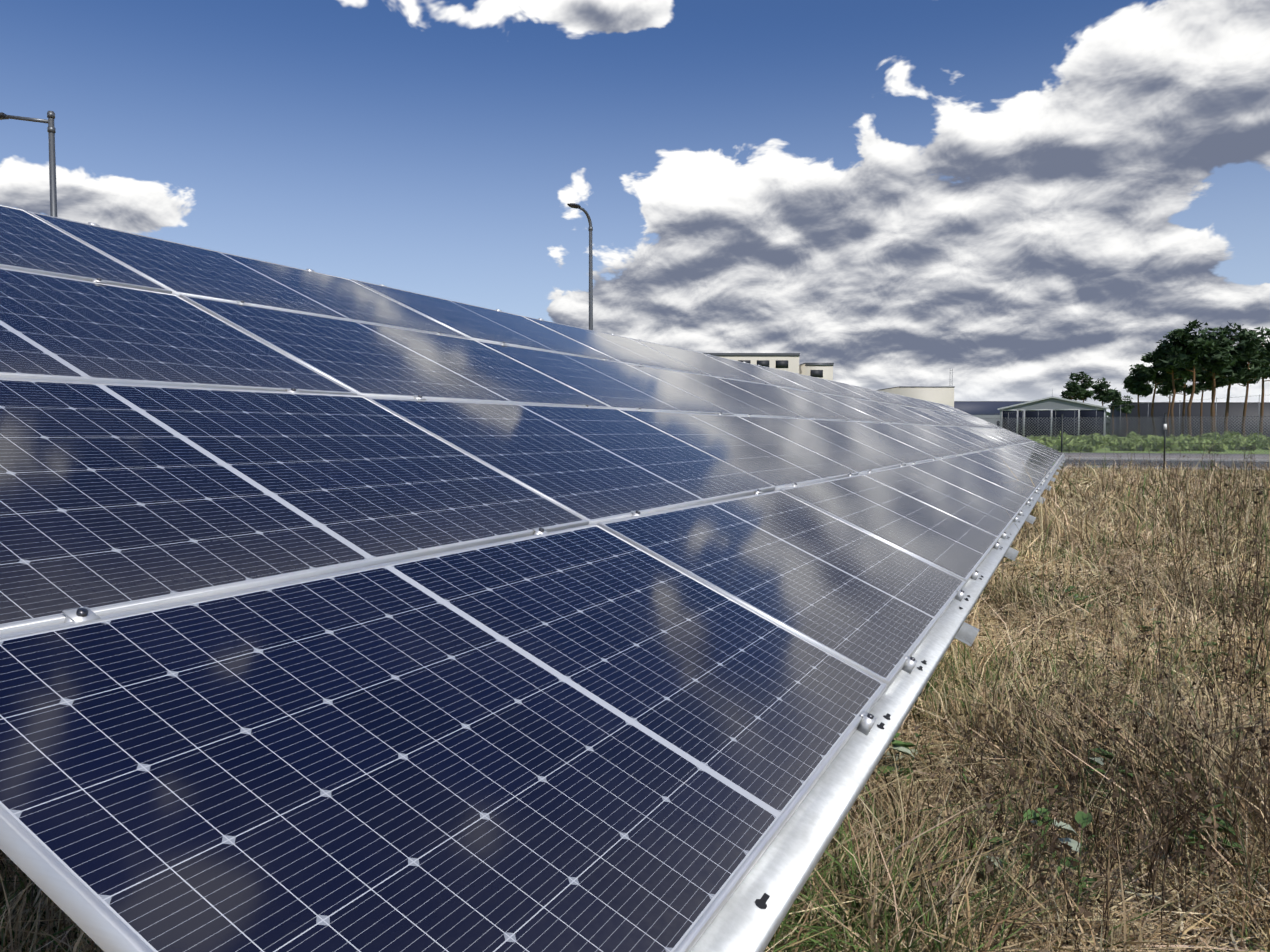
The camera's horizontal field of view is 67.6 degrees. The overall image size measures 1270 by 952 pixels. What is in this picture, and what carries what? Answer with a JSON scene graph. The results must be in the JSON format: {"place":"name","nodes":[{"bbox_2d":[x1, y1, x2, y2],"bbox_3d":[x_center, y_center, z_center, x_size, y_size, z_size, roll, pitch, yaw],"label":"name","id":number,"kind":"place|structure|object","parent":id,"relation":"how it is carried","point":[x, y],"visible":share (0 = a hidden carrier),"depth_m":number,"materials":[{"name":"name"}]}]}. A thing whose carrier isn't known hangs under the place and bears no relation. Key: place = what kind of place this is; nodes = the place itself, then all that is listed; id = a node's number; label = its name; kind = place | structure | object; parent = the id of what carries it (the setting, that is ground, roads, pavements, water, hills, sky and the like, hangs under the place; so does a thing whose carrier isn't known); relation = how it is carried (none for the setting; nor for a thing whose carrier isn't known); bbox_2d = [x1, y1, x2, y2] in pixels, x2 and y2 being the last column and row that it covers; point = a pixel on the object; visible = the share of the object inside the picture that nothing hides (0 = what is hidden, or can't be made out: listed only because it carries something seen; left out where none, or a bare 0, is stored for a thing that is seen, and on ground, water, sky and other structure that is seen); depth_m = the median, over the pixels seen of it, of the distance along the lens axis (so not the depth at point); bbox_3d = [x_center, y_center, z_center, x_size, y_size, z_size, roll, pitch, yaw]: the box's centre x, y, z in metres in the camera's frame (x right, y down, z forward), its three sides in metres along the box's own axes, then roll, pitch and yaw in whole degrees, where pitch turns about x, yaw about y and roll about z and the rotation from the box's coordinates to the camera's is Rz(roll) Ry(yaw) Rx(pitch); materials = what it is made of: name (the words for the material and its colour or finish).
{"place":"outdoors","nodes":[
{"label":"outdoors","id":0,"kind":"place"},
{"bbox_2d":[0,437,1269,951],"bbox_3d":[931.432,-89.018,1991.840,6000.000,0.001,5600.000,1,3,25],"label":"ground","id":1,"kind":"structure","parent":0,"point":[38,891],"depth_m":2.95,"materials":[{"name":"beige plant"}]},
{"bbox_2d":[0,111,56,216],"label":"street lamp","id":2,"kind":"object","parent":1,"relation":"on","point":[51,130],"visible":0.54,"depth_m":23.12,"materials":[{"name":"grey metal"}]},
{"bbox_2d":[567,203,592,329],"bbox_3d":[-1.829,-4.434,32.249,0.347,9.390,1.424,2,3,35],"label":"street lamp","id":3,"kind":"object","parent":1,"relation":"on","point":[578,206],"visible":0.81,"depth_m":32.51,"materials":[{"name":"grey metal"}]},
{"bbox_2d":[690,455,1065,951],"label":"mounting rail","id":4,"kind":"object","parent":1,"relation":"on","point":[780,872],"visible":0.23,"depth_m":2.00,"materials":[{"name":"silver metal"}]},
{"bbox_2d":[0,205,1062,951],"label":"solar panels","id":5,"kind":"object","parent":4,"relation":"on","point":[358,655],"visible":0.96,"depth_m":2.14,"materials":[{"name":"blue glass"}]},
{"bbox_2d":[62,222,1063,908],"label":"panel clamps","id":6,"kind":"object","parent":4,"relation":"on","point":[88,614],"visible":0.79,"depth_m":3.03,"materials":[{"name":"metal"}]},
{"bbox_2d":[832,438,1269,949],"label":"weed leaves and seed heads","id":7,"kind":"object","parent":1,"relation":"on","point":[1193,795],"visible":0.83,"depth_m":2.98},
{"bbox_2d":[841,434,1269,950],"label":"weed stalks","id":8,"kind":"object","parent":1,"relation":"on","point":[1167,851],"visible":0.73,"depth_m":3.21,"materials":[{"name":"brown plant"}]},
{"bbox_2d":[872,557,1269,920],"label":"green weed","id":9,"kind":"object","parent":1,"relation":"on","point":[1081,817],"depth_m":2.80,"materials":[{"name":"green plant"}]},
{"bbox_2d":[982,413,1269,471],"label":"chain link fence","id":10,"kind":"object","parent":1,"relation":"on","point":[1164,434],"visible":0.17,"depth_m":34.54,"materials":[{"name":"black metal"}]},
{"bbox_2d":[1026,430,1269,451],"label":"shrub","id":11,"kind":"object","parent":1,"relation":"on","point":[1049,441],"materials":[{"name":"green plant"}]},
{"bbox_2d":[0,0,1269,416],"label":"sky","id":12,"kind":"structure","parent":0,"point":[1016,198],"materials":[{"name":"blue"}]},
{"bbox_2d":[704,353,799,373],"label":"beige building","id":13,"kind":"structure","parent":0,"point":[789,362],"depth_m":150.00,"materials":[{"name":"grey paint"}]},
{"bbox_2d":[878,369,954,406],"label":"beige building","id":14,"kind":"structure","parent":0,"point":[941,394],"depth_m":201.30,"materials":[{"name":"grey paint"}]},
{"bbox_2d":[954,401,1028,425],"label":"blue warehouse","id":15,"kind":"structure","parent":0,"point":[987,409],"depth_m":332.85,"materials":[{"name":"grey"}]},
{"bbox_2d":[998,388,1108,436],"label":"pavilion","id":16,"kind":"structure","parent":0,"point":[1047,406],"depth_m":232.36,"materials":[{"name":"grey metal"}]},
{"bbox_2d":[1056,434,1269,453],"bbox_3d":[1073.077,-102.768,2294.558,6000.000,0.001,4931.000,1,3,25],"label":"meadow field","id":17,"kind":"structure","parent":0,"point":[1201,452],"depth_m":69.08,"materials":[{"name":"green plant"}]},
{"bbox_2d":[799,363,833,380],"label":"beige building","id":18,"kind":"structure","parent":17,"relation":"on","point":[822,370],"depth_m":152.31,"materials":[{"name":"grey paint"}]},
{"bbox_2d":[1060,379,1083,400],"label":"pine tree","id":19,"kind":"object","parent":17,"relation":"on","point":[1073,391],"visible":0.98,"depth_m":301.17,"materials":[{"name":"green plant"}]},
{"bbox_2d":[1069,371,1094,401],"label":"pine tree","id":20,"kind":"object","parent":17,"relation":"on","point":[1087,383],"visible":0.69,"depth_m":306.88,"materials":[{"name":"green plant"}]},
{"bbox_2d":[1091,377,1117,405],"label":"pine tree","id":21,"kind":"object","parent":17,"relation":"on","point":[1100,392],"visible":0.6,"depth_m":312.43,"materials":[{"name":"green plant"}]},
{"bbox_2d":[1106,411,1109,434],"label":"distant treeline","id":22,"kind":"object","parent":17,"relation":"on","point":[1108,426],"depth_m":653.04,"materials":[{"name":"green plant"}]},
{"bbox_2d":[1105,390,1124,434],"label":"pine tree","id":23,"kind":"object","parent":17,"relation":"on","point":[1115,398],"visible":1,"depth_m":301.77,"materials":[{"name":"green plant"}]},
{"bbox_2d":[982,395,1261,444],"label":"tall fence","id":24,"kind":"object","parent":17,"relation":"on","point":[1129,404],"visible":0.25,"depth_m":122.74,"materials":[{"name":"grey metal"}]},
{"bbox_2d":[1115,395,1133,434],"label":"tree","id":25,"kind":"object","parent":17,"relation":"on","point":[1126,408],"visible":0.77,"depth_m":323.00,"materials":[{"name":"green plant"}]},
{"bbox_2d":[1123,364,1155,434],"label":"pine tree","id":26,"kind":"object","parent":17,"relation":"on","point":[1138,381],"visible":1,"depth_m":151.06,"materials":[{"name":"green plant"}]},
{"bbox_2d":[1132,351,1176,435],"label":"pine tree","id":27,"kind":"object","parent":17,"relation":"on","point":[1160,376],"visible":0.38,"depth_m":152.88,"materials":[{"name":"green plant"}]},
{"bbox_2d":[1152,381,1186,436],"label":"pine tree","id":28,"kind":"object","parent":17,"relation":"on","point":[1162,392],"visible":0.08,"depth_m":171.98,"materials":[{"name":"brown plant"}]},
{"bbox_2d":[1148,333,1200,435],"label":"pine tree","id":29,"kind":"object","parent":17,"relation":"on","point":[1157,355],"visible":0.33,"depth_m":144.97,"materials":[{"name":"green plant"}]},
{"bbox_2d":[1156,356,1206,433],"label":"pine tree","id":30,"kind":"object","parent":17,"relation":"on","point":[1167,386],"visible":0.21,"depth_m":161.67,"materials":[{"name":"green plant"}]},
{"bbox_2d":[1110,402,1269,436],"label":"dark building","id":31,"kind":"structure","parent":17,"relation":"on","point":[1235,409],"depth_m":335.04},
{"bbox_2d":[1159,319,1221,435],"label":"pine tree","id":32,"kind":"object","parent":17,"relation":"on","point":[1190,349],"visible":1,"depth_m":141.66,"materials":[{"name":"green plant"}]},
{"bbox_2d":[1186,367,1222,436],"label":"pine tree","id":33,"kind":"object","parent":17,"relation":"on","point":[1205,387],"visible":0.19,"depth_m":173.93,"materials":[{"name":"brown plant"}]},
{"bbox_2d":[1195,325,1236,432],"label":"pine tree","id":34,"kind":"object","parent":17,"relation":"on","point":[1217,361],"visible":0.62,"depth_m":145.49,"materials":[{"name":"green plant"}]},
{"bbox_2d":[1197,356,1235,431],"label":"pine tree","id":35,"kind":"object","parent":17,"relation":"on","point":[1219,380],"visible":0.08,"depth_m":160.32,"materials":[{"name":"green plant"}]},
{"bbox_2d":[1201,321,1261,430],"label":"pine tree","id":36,"kind":"object","parent":17,"relation":"on","point":[1247,345],"visible":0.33,"depth_m":150.21,"materials":[{"name":"green plant"}]},
{"bbox_2d":[1221,334,1269,436],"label":"pine tree","id":37,"kind":"object","parent":17,"relation":"on","point":[1257,372],"visible":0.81,"depth_m":150.03,"materials":[{"name":"green plant"}]},
{"bbox_2d":[1247,327,1269,433],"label":"pine tree","id":38,"kind":"object","parent":17,"relation":"on","point":[1265,354],"visible":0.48,"depth_m":156.12,"materials":[{"name":"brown plant"}]},
{"bbox_2d":[1063,452,1268,470],"bbox_3d":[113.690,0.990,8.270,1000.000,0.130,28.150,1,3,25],"label":"pavement","id":39,"kind":"structure","parent":0,"point":[1126,456],"depth_m":50.95,"materials":[{"name":"grey concrete"}]},
{"bbox_2d":[1063,459,1268,467],"bbox_3d":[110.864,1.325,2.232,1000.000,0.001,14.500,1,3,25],"label":"road","id":40,"kind":"structure","parent":0,"point":[1167,465],"depth_m":44.25,"materials":[{"name":"grey asphalt"}]}
]}

